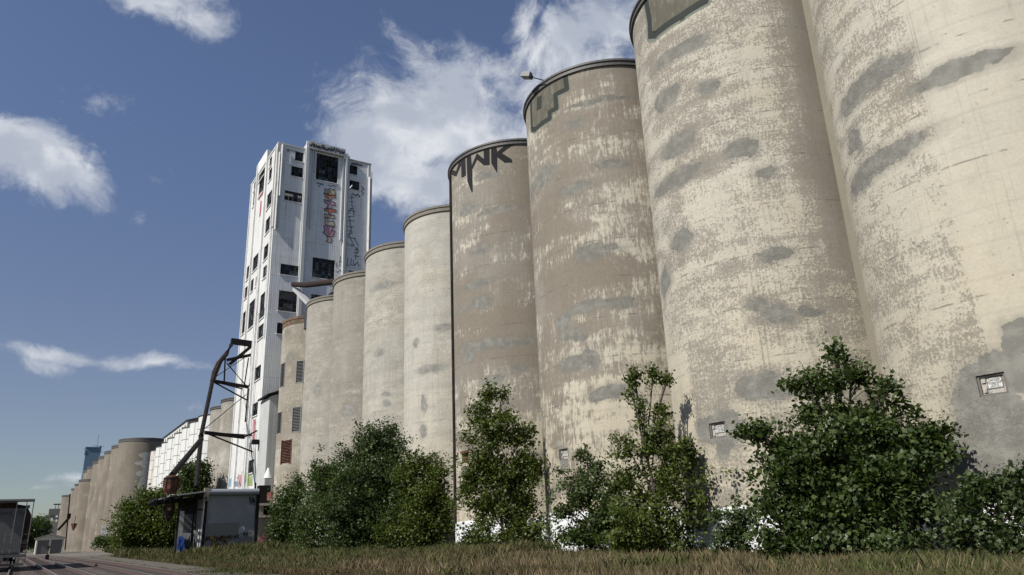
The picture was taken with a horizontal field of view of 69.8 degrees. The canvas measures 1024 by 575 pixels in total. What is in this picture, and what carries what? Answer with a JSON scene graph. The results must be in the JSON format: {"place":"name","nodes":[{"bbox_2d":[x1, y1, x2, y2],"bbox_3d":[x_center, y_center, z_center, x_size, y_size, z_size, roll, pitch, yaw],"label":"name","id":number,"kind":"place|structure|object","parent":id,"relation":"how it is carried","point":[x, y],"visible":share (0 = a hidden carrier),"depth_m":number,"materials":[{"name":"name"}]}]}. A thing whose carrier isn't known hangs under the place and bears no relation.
{"place":"outdoors","nodes":[
{"label":"outdoors","id":0,"kind":"place"},
{"bbox_2d":[20,551,97,555],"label":"yard pavement","id":1,"kind":"structure","parent":0,"point":[32,553],"depth_m":247.41,"materials":[{"name":"concrete"}]},
{"bbox_2d":[57,494,70,549],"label":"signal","id":2,"kind":"object","parent":1,"relation":"on","point":[65,521],"visible":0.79,"depth_m":329.45,"materials":[{"name":"metal"}]},
{"bbox_2d":[71,516,77,530],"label":"hopper bin","id":3,"kind":"object","parent":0,"point":[74,525],"visible":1,"depth_m":272.95,"materials":[{"name":"metal"}]},
{"bbox_2d":[49,552,113,556],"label":"yard pavement","id":4,"kind":"structure","parent":0,"point":[84,554],"depth_m":130.11,"materials":[{"name":"concrete"}]},
{"bbox_2d":[0,555,199,574],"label":"ballast bed","id":5,"kind":"object","parent":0,"point":[25,569],"visible":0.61,"depth_m":49.87,"materials":[{"name":"grey gravel"}]},
{"bbox_2d":[0,558,19,574],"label":"railway track","id":6,"kind":"structure","parent":5,"relation":"on","point":[9,572],"depth_m":56.74,"materials":[{"name":"metal"}]},
{"bbox_2d":[0,499,34,568],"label":"hopper car","id":7,"kind":"object","parent":6,"relation":"on","point":[15,522],"visible":1,"depth_m":52.31,"materials":[{"name":"metal"}]},
{"bbox_2d":[45,546,49,559],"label":"switch stand","id":8,"kind":"object","parent":5,"relation":"on","point":[47,555],"visible":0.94,"depth_m":90.31,"materials":[{"name":"metal"}]},
{"bbox_2d":[19,555,93,574],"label":"railway track","id":9,"kind":"structure","parent":5,"relation":"on","point":[42,565],"depth_m":55.10,"materials":[{"name":"metal"}]},
{"bbox_2d":[29,556,198,574],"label":"railway track","id":10,"kind":"structure","parent":5,"relation":"on","point":[99,564],"depth_m":49.35,"materials":[{"name":"metal"}]},
{"bbox_2d":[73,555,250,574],"bbox_3d":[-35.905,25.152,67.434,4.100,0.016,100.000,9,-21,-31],"label":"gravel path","id":11,"kind":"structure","parent":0,"point":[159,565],"depth_m":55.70,"materials":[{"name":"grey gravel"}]},
{"bbox_2d":[104,539,267,557],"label":"green grass","id":12,"kind":"structure","parent":0,"point":[124,552],"depth_m":86.84,"materials":[{"name":"green plant"}]},
{"bbox_2d":[147,488,259,554],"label":"shutter shed","id":13,"kind":"structure","parent":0,"point":[207,517],"depth_m":80.26,"materials":[{"name":"metal"}]},
{"bbox_2d":[163,502,174,525],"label":"hanging chute","id":14,"kind":"object","parent":13,"relation":"hanging from","point":[168,510],"visible":0.96,"depth_m":78.68,"materials":[{"name":"metal"}]},
{"bbox_2d":[23,549,427,574],"bbox_3d":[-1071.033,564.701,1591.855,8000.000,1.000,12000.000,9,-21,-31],"label":"ground","id":15,"kind":"structure","parent":0,"point":[161,562],"depth_m":52.46,"materials":[{"name":"soil"}]},
{"bbox_2d":[21,515,41,551],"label":"tree","id":16,"kind":"object","parent":15,"relation":"on","point":[34,532],"visible":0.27,"depth_m":377.35,"materials":[{"name":"green plant"}]},
{"bbox_2d":[28,514,53,551],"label":"tree","id":17,"kind":"object","parent":15,"relation":"on","point":[46,526],"visible":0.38,"depth_m":388.63,"materials":[{"name":"green plant"}]},
{"bbox_2d":[34,534,65,554],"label":"rail garage","id":18,"kind":"structure","parent":15,"relation":"on","point":[54,542],"depth_m":243.62,"materials":[{"name":"grey concrete"}]},
{"bbox_2d":[36,540,48,553],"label":"door","id":19,"kind":"structure","parent":18,"relation":"in","point":[42,545],"depth_m":242.42,"materials":[{"name":"grey metal"}]},
{"bbox_2d":[50,539,62,553],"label":"door","id":20,"kind":"structure","parent":18,"relation":"in","point":[56,545],"depth_m":244.38,"materials":[{"name":"grey metal"}]},
{"bbox_2d":[43,504,60,534],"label":"headhouse","id":21,"kind":"structure","parent":15,"relation":"on","point":[52,513],"depth_m":426.44,"materials":[{"name":"concrete"}]},
{"bbox_2d":[57,495,68,546],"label":"concrete silo","id":22,"kind":"object","parent":15,"relation":"on","point":[63,512],"visible":0.27,"depth_m":357.89,"materials":[{"name":"concrete"}]},
{"bbox_2d":[63,488,74,550],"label":"concrete silo","id":23,"kind":"object","parent":15,"relation":"on","point":[71,498],"visible":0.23,"depth_m":344.90,"materials":[{"name":"concrete"}]},
{"bbox_2d":[66,483,78,550],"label":"concrete silo","id":24,"kind":"object","parent":15,"relation":"on","point":[72,517],"visible":0.22,"depth_m":318.02,"materials":[{"name":"concrete"}]},
{"bbox_2d":[69,479,90,551],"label":"concrete silo","id":25,"kind":"object","parent":15,"relation":"on","point":[80,513],"visible":0.37,"depth_m":297.30,"materials":[{"name":"concrete"}]},
{"bbox_2d":[82,470,86,478],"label":"concrete silo","id":26,"kind":"object","parent":15,"relation":"on","point":[84,473],"visible":0.12,"depth_m":327.10,"materials":[{"name":"concrete"}]},
{"bbox_2d":[81,461,97,550],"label":"concrete silo","id":27,"kind":"object","parent":15,"relation":"on","point":[89,506],"visible":0.17,"depth_m":288.74,"materials":[{"name":"concrete"}]},
{"bbox_2d":[86,466,92,478],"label":"concrete silo","id":28,"kind":"object","parent":15,"relation":"on","point":[89,472],"visible":0.12,"depth_m":311.96,"materials":[{"name":"concrete"}]},
{"bbox_2d":[81,435,102,478],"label":"blue tower","id":29,"kind":"structure","parent":15,"relation":"on","point":[91,455],"depth_m":479.61,"materials":[{"name":"blue glass"}]},
{"bbox_2d":[86,456,103,551],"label":"concrete silo","id":30,"kind":"object","parent":15,"relation":"on","point":[95,501],"visible":0.15,"depth_m":272.06,"materials":[{"name":"concrete"}]},
{"bbox_2d":[92,450,111,551],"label":"concrete silo","id":31,"kind":"object","parent":15,"relation":"on","point":[103,489],"visible":0.19,"depth_m":257.64,"materials":[{"name":"concrete"}]},
{"bbox_2d":[90,533,121,552],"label":"shrub","id":32,"kind":"object","parent":15,"relation":"on","point":[100,539],"visible":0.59,"depth_m":171.41,"materials":[{"name":"green plant"}]},
{"bbox_2d":[99,444,118,551],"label":"concrete silo","id":33,"kind":"object","parent":15,"relation":"on","point":[111,478],"visible":0.2,"depth_m":243.71,"materials":[{"name":"concrete"}]},
{"bbox_2d":[106,438,163,547],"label":"concrete silo","id":34,"kind":"object","parent":15,"relation":"on","point":[133,460],"visible":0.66,"depth_m":230.18,"materials":[{"name":"concrete"}]},
{"bbox_2d":[101,526,108,535],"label":"white board","id":35,"kind":"object","parent":34,"relation":"attached to","point":[104,531],"visible":0.4,"depth_m":225.79,"materials":[{"name":"paint"}]},
{"bbox_2d":[100,480,186,555],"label":"bushy tree","id":36,"kind":"object","parent":15,"relation":"on","point":[139,524],"visible":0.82,"depth_m":100.97,"materials":[{"name":"green plant"}]},
{"bbox_2d":[147,450,155,489],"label":"clad silo","id":37,"kind":"object","parent":15,"relation":"on","point":[151,466],"visible":0.18,"depth_m":207.08,"materials":[{"name":"metal"}]},
{"bbox_2d":[152,446,161,490],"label":"clad silo","id":38,"kind":"object","parent":15,"relation":"on","point":[156,467],"visible":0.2,"depth_m":198.85,"materials":[{"name":"metal"}]},
{"bbox_2d":[157,442,167,490],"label":"clad silo","id":39,"kind":"object","parent":15,"relation":"on","point":[162,462],"visible":0.19,"depth_m":190.79,"materials":[{"name":"metal"}]},
{"bbox_2d":[164,437,174,494],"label":"clad silo","id":40,"kind":"object","parent":15,"relation":"on","point":[169,457],"visible":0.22,"depth_m":182.92,"materials":[{"name":"metal"}]},
{"bbox_2d":[163,417,198,441],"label":"roof gallery","id":41,"kind":"object","parent":40,"relation":"on","point":[186,423],"visible":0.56,"depth_m":188.68,"materials":[{"name":"metal"}]},
{"bbox_2d":[171,432,181,494],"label":"clad silo","id":42,"kind":"object","parent":15,"relation":"on","point":[176,448],"visible":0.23,"depth_m":175.09,"materials":[{"name":"metal"}]},
{"bbox_2d":[179,426,189,472],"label":"clad silo","id":43,"kind":"object","parent":15,"relation":"on","point":[184,441],"visible":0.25,"depth_m":167.31,"materials":[{"name":"metal"}]},
{"bbox_2d":[187,421,197,461],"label":"clad silo","id":44,"kind":"object","parent":15,"relation":"on","point":[192,439],"visible":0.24,"depth_m":159.62,"materials":[{"name":"metal"}]},
{"bbox_2d":[168,452,217,497],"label":"bushy tree","id":45,"kind":"object","parent":15,"relation":"on","point":[186,475],"visible":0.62,"depth_m":127.84,"materials":[{"name":"green plant"}]},
{"bbox_2d":[195,414,209,462],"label":"clad silo","id":46,"kind":"object","parent":15,"relation":"on","point":[205,444],"visible":0.14,"depth_m":151.12,"materials":[{"name":"metal"}]},
{"bbox_2d":[206,405,220,488],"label":"concrete silo","id":47,"kind":"object","parent":15,"relation":"on","point":[212,448],"visible":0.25,"depth_m":141.84,"materials":[{"name":"concrete"}]},
{"bbox_2d":[215,397,234,488],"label":"concrete silo","id":48,"kind":"object","parent":15,"relation":"on","point":[223,453],"visible":0.23,"depth_m":133.24,"materials":[{"name":"concrete"}]},
{"bbox_2d":[185,539,296,553],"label":"tall weeds","id":49,"kind":"object","parent":15,"relation":"on","point":[240,546],"visible":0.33,"depth_m":71.65,"materials":[{"name":"green plant"}]},
{"bbox_2d":[254,468,275,542],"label":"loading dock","id":50,"kind":"object","parent":15,"relation":"on","point":[265,490],"visible":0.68,"depth_m":99.91,"materials":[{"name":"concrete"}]},
{"bbox_2d":[258,469,307,545],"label":"bushy tree","id":51,"kind":"object","parent":15,"relation":"on","point":[279,525],"visible":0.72,"depth_m":82.45,"materials":[{"name":"green plant"}]},
{"bbox_2d":[272,315,305,530],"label":"concrete silo","id":52,"kind":"object","parent":15,"relation":"on","point":[291,385],"visible":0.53,"depth_m":102.82,"materials":[{"name":"beige concrete"}]},
{"bbox_2d":[256,390,300,501],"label":"link annex","id":53,"kind":"object","parent":52,"relation":"attached to","point":[267,434],"visible":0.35,"depth_m":105.81,"materials":[{"name":"concrete"}]},
{"bbox_2d":[291,278,334,303],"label":"roof duct","id":54,"kind":"object","parent":52,"relation":"on","point":[302,296],"visible":0.77,"depth_m":111.12,"materials":[{"name":"metal"}]},
{"bbox_2d":[227,140,371,488],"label":"workhouse tower","id":55,"kind":"structure","parent":15,"relation":"on","point":[310,211],"depth_m":123.29,"materials":[{"name":"white concrete"}]},
{"bbox_2d":[169,338,256,488],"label":"loading spout","id":56,"kind":"object","parent":55,"relation":"attached to","point":[198,444],"visible":0.94,"depth_m":110.77,"materials":[{"name":"metal"}]},
{"bbox_2d":[162,475,179,493],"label":"rusty drum","id":57,"kind":"object","parent":56,"relation":"attached to","point":[171,483],"visible":0.98,"depth_m":82.44,"materials":[{"name":"metal"}]},
{"bbox_2d":[240,312,246,336],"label":"window","id":58,"kind":"structure","parent":55,"relation":"in","point":[243,329],"depth_m":128.81,"materials":[{"name":"glass"}]},
{"bbox_2d":[246,299,254,331],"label":"window","id":59,"kind":"structure","parent":55,"relation":"in","point":[252,304],"depth_m":124.70,"materials":[{"name":"glass"}]},
{"bbox_2d":[248,459,253,474],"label":"window","id":60,"kind":"structure","parent":55,"relation":"in","point":[252,461],"depth_m":111.07,"materials":[{"name":"metal"}]},
{"bbox_2d":[249,279,253,294],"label":"window","id":61,"kind":"structure","parent":55,"relation":"in","point":[253,279],"depth_m":127.14,"materials":[{"name":"metal"}]},
{"bbox_2d":[251,254,257,274],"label":"window","id":62,"kind":"structure","parent":55,"relation":"in","point":[255,259],"depth_m":127.56,"materials":[{"name":"glass"}]},
{"bbox_2d":[252,402,257,417],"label":"window","id":63,"kind":"structure","parent":55,"relation":"in","point":[256,404],"depth_m":113.87,"materials":[{"name":"glass"}]},
{"bbox_2d":[255,365,260,381],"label":"window","id":64,"kind":"structure","parent":55,"relation":"in","point":[257,372],"depth_m":115.49,"materials":[{"name":"glass"}]},
{"bbox_2d":[257,323,263,341],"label":"window","id":65,"kind":"structure","parent":55,"relation":"in","point":[260,333],"depth_m":117.46,"materials":[{"name":"glass"}]},
{"bbox_2d":[257,176,264,199],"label":"window","id":66,"kind":"structure","parent":55,"relation":"in","point":[262,181],"depth_m":131.42,"materials":[{"name":"metal"}]},
{"bbox_2d":[258,168,264,183],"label":"window","id":67,"kind":"structure","parent":55,"relation":"in","point":[262,174],"depth_m":132.42,"materials":[{"name":"metal"}]},
{"bbox_2d":[259,293,264,320],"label":"window","id":68,"kind":"structure","parent":55,"relation":"in","point":[262,311],"depth_m":119.16,"materials":[{"name":"glass"}]},
{"bbox_2d":[262,243,268,262],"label":"window","id":69,"kind":"structure","parent":55,"relation":"in","point":[265,255],"depth_m":121.70,"materials":[{"name":"metal"}]},
{"bbox_2d":[264,217,269,236],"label":"window","id":70,"kind":"structure","parent":55,"relation":"in","point":[267,224],"depth_m":123.27,"materials":[{"name":"metal"}]},
{"bbox_2d":[265,191,271,211],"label":"window","id":71,"kind":"structure","parent":55,"relation":"in","point":[269,196],"depth_m":124.99,"materials":[{"name":"metal"}]},
{"bbox_2d":[276,323,282,334],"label":"window","id":72,"kind":"structure","parent":55,"relation":"in","point":[279,325],"depth_m":115.38,"materials":[{"name":"glass"}]},
{"bbox_2d":[277,290,296,312],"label":"window","id":73,"kind":"structure","parent":55,"relation":"in","point":[292,301],"depth_m":117.37,"materials":[{"name":"glass"}]},
{"bbox_2d":[279,264,298,276],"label":"window","id":74,"kind":"structure","parent":55,"relation":"in","point":[284,268],"depth_m":118.87,"materials":[{"name":"glass"}]},
{"bbox_2d":[283,190,301,203],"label":"window","id":75,"kind":"structure","parent":55,"relation":"in","point":[294,199],"depth_m":123.00,"materials":[{"name":"glass"}]},
{"bbox_2d":[290,166,303,178],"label":"window","id":76,"kind":"structure","parent":55,"relation":"in","point":[297,170],"depth_m":124.58,"materials":[{"name":"glass"}]},
{"bbox_2d":[294,151,303,162],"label":"window","id":77,"kind":"structure","parent":55,"relation":"in","point":[297,155],"depth_m":125.63,"materials":[{"name":"glass"}]},
{"bbox_2d":[311,257,334,279],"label":"window","id":78,"kind":"structure","parent":55,"relation":"in","point":[321,270],"depth_m":122.23,"materials":[{"name":"glass"}]},
{"bbox_2d":[315,153,337,184],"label":"window","id":79,"kind":"structure","parent":55,"relation":"in","point":[321,177],"depth_m":127.79,"materials":[{"name":"glass"}]},
{"bbox_2d":[349,165,357,175],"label":"window","id":80,"kind":"structure","parent":55,"relation":"in","point":[352,172],"depth_m":130.55,"materials":[{"name":"glass"}]},
{"bbox_2d":[349,180,359,191],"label":"window","id":81,"kind":"structure","parent":55,"relation":"in","point":[354,183],"depth_m":129.90,"materials":[{"name":"glass"}]},
{"bbox_2d":[275,454,353,549],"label":"bushy tree","id":82,"kind":"object","parent":15,"relation":"on","point":[318,473],"visible":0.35,"depth_m":68.31,"materials":[{"name":"green plant"}]},
{"bbox_2d":[299,294,333,544],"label":"concrete silo","id":83,"kind":"object","parent":15,"relation":"on","point":[316,398],"visible":0.33,"depth_m":93.63,"materials":[{"name":"beige concrete"}]},
{"bbox_2d":[304,270,353,329],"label":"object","id":84,"kind":"structure","parent":83,"relation":"on","point":[305,314],"depth_m":104.72,"materials":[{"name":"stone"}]},
{"bbox_2d":[91,538,563,574],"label":"weedy grass","id":85,"kind":"structure","parent":15,"relation":"on","point":[315,553],"depth_m":44.58,"materials":[{"name":"green plant"}]},
{"bbox_2d":[327,270,365,470],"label":"concrete silo","id":86,"kind":"object","parent":15,"relation":"on","point":[346,385],"visible":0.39,"depth_m":85.42,"materials":[{"name":"beige concrete"}]},
{"bbox_2d":[289,414,423,550],"bbox_3d":[-11.450,15.650,58.110,11.320,11.103,8.069,-8,-19,16],"label":"bushy tree","id":87,"kind":"object","parent":15,"relation":"on","point":[347,500],"visible":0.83,"depth_m":56.38,"materials":[{"name":"green plant"}]},
{"bbox_2d":[362,241,404,472],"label":"concrete silo","id":88,"kind":"object","parent":15,"relation":"on","point":[383,376],"visible":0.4,"depth_m":77.14,"materials":[{"name":"beige concrete"}]},
{"bbox_2d":[361,446,454,550],"bbox_3d":[-7.917,16.094,54.854,6.879,8.154,7.388,9,-21,-31],"label":"bushy tree","id":89,"kind":"object","parent":15,"relation":"on","point":[430,517],"visible":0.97,"depth_m":54.01,"materials":[{"name":"green plant"}]},
{"bbox_2d":[403,204,454,545],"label":"concrete silo","id":90,"kind":"object","parent":15,"relation":"on","point":[427,364],"visible":0.39,"depth_m":68.03,"materials":[{"name":"beige concrete"}]},
{"bbox_2d":[442,377,554,547],"bbox_3d":[-0.905,10.854,44.464,6.599,10.862,4.912,2,-18,-13],"label":"tall tree","id":91,"kind":"object","parent":15,"relation":"on","point":[501,480],"visible":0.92,"depth_m":44.18,"materials":[{"name":"green plant"}]},
{"bbox_2d":[448,138,565,542],"bbox_3d":[1.233,5.081,58.422,12.072,32.070,12.516,9,-21,-31],"label":"concrete silo","id":92,"kind":"object","parent":15,"relation":"on","point":[493,323],"visible":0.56,"depth_m":55.09,"materials":[{"name":"concrete"}]},
{"bbox_2d":[536,443,630,551],"bbox_3d":[4.007,11.088,38.298,5.640,6.125,3.926,-3,-18,3],"label":"bushy tree","id":93,"kind":"object","parent":15,"relation":"on","point":[578,494],"visible":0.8,"depth_m":37.89,"materials":[{"name":"green plant"}]},
{"bbox_2d":[523,58,685,551],"bbox_3d":[7.584,1.744,48.978,12.072,32.070,12.516,9,-21,-31],"label":"concrete silo","id":94,"kind":"object","parent":15,"relation":"on","point":[599,320],"visible":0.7,"depth_m":45.20,"materials":[{"name":"concrete"}]},
{"bbox_2d":[520,71,542,79],"bbox_3d":[1.416,-14.534,50.660,1.647,1.183,0.540,-13,-21,29],"label":"roof lamp","id":95,"kind":"object","parent":94,"relation":"attached to","point":[526,75],"visible":1,"depth_m":50.76,"materials":[{"name":"metal"}]},
{"bbox_2d":[228,545,1023,574],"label":"seed heads","id":96,"kind":"object","parent":15,"relation":"on","point":[674,572],"visible":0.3,"depth_m":24.67,"materials":[{"name":"brown plant"}]},
{"bbox_2d":[235,545,1023,574],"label":"green weeds","id":97,"kind":"object","parent":15,"relation":"on","point":[862,565],"visible":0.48,"depth_m":19.62,"materials":[{"name":"green plant"}]},
{"bbox_2d":[586,361,737,553],"bbox_3d":[7.031,7.986,34.322,6.807,9.189,4.332,-9,-19,19],"label":"tall tree","id":98,"kind":"object","parent":15,"relation":"on","point":[633,525],"visible":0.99,"depth_m":33.55,"materials":[{"name":"green plant"}]},
{"bbox_2d":[706,492,761,557],"bbox_3d":[9.278,9.845,30.046,2.838,2.857,1.651,-7,-18,13],"label":"sapling","id":99,"kind":"object","parent":15,"relation":"on","point":[733,531],"visible":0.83,"depth_m":29.90,"materials":[{"name":"green plant"}]},
{"bbox_2d":[629,0,908,553],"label":"concrete silo","id":100,"kind":"object","parent":15,"relation":"on","point":[761,284],"visible":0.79,"depth_m":35.44,"materials":[{"name":"concrete"}]},
{"bbox_2d":[712,423,725,436],"bbox_3d":[9.524,6.546,33.674,0.138,0.565,0.778,10,-22,-34],"label":"hatch door","id":101,"kind":"structure","parent":100,"relation":"in","point":[715,434],"depth_m":33.76,"materials":[{"name":"paint"}]},
{"bbox_2d":[722,331,983,562],"bbox_3d":[11.386,5.683,25.902,5.875,8.079,7.827,9,-21,-31],"label":"bushy tree","id":102,"kind":"object","parent":15,"relation":"on","point":[837,486],"visible":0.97,"depth_m":24.77,"materials":[{"name":"green plant"}]},
{"bbox_2d":[808,0,1023,552],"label":"concrete silo","id":103,"kind":"object","parent":15,"relation":"on","point":[925,98],"visible":0.88,"depth_m":26.48,"materials":[{"name":"concrete"}]},
{"bbox_2d":[980,374,1006,394],"bbox_3d":[15.890,3.208,24.208,0.138,0.563,0.716,10,-22,-34],"label":"hatch door","id":104,"kind":"structure","parent":103,"relation":"in","point":[983,380],"depth_m":24.27,"materials":[{"name":"paint"}]},
{"bbox_2d":[871,453,1023,561],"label":"bushy tree","id":105,"kind":"object","parent":15,"relation":"on","point":[1007,491],"visible":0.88,"depth_m":20.75,"materials":[{"name":"green plant"}]},
{"bbox_2d":[0,0,637,546],"label":"sky","id":106,"kind":"structure","parent":0,"point":[135,135],"materials":[{"name":"blue"}]},
{"bbox_2d":[176,550,1023,574],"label":"dry grass","id":107,"kind":"structure","parent":0,"point":[349,570],"depth_m":27.22,"materials":[{"name":"plant"}]}
]}

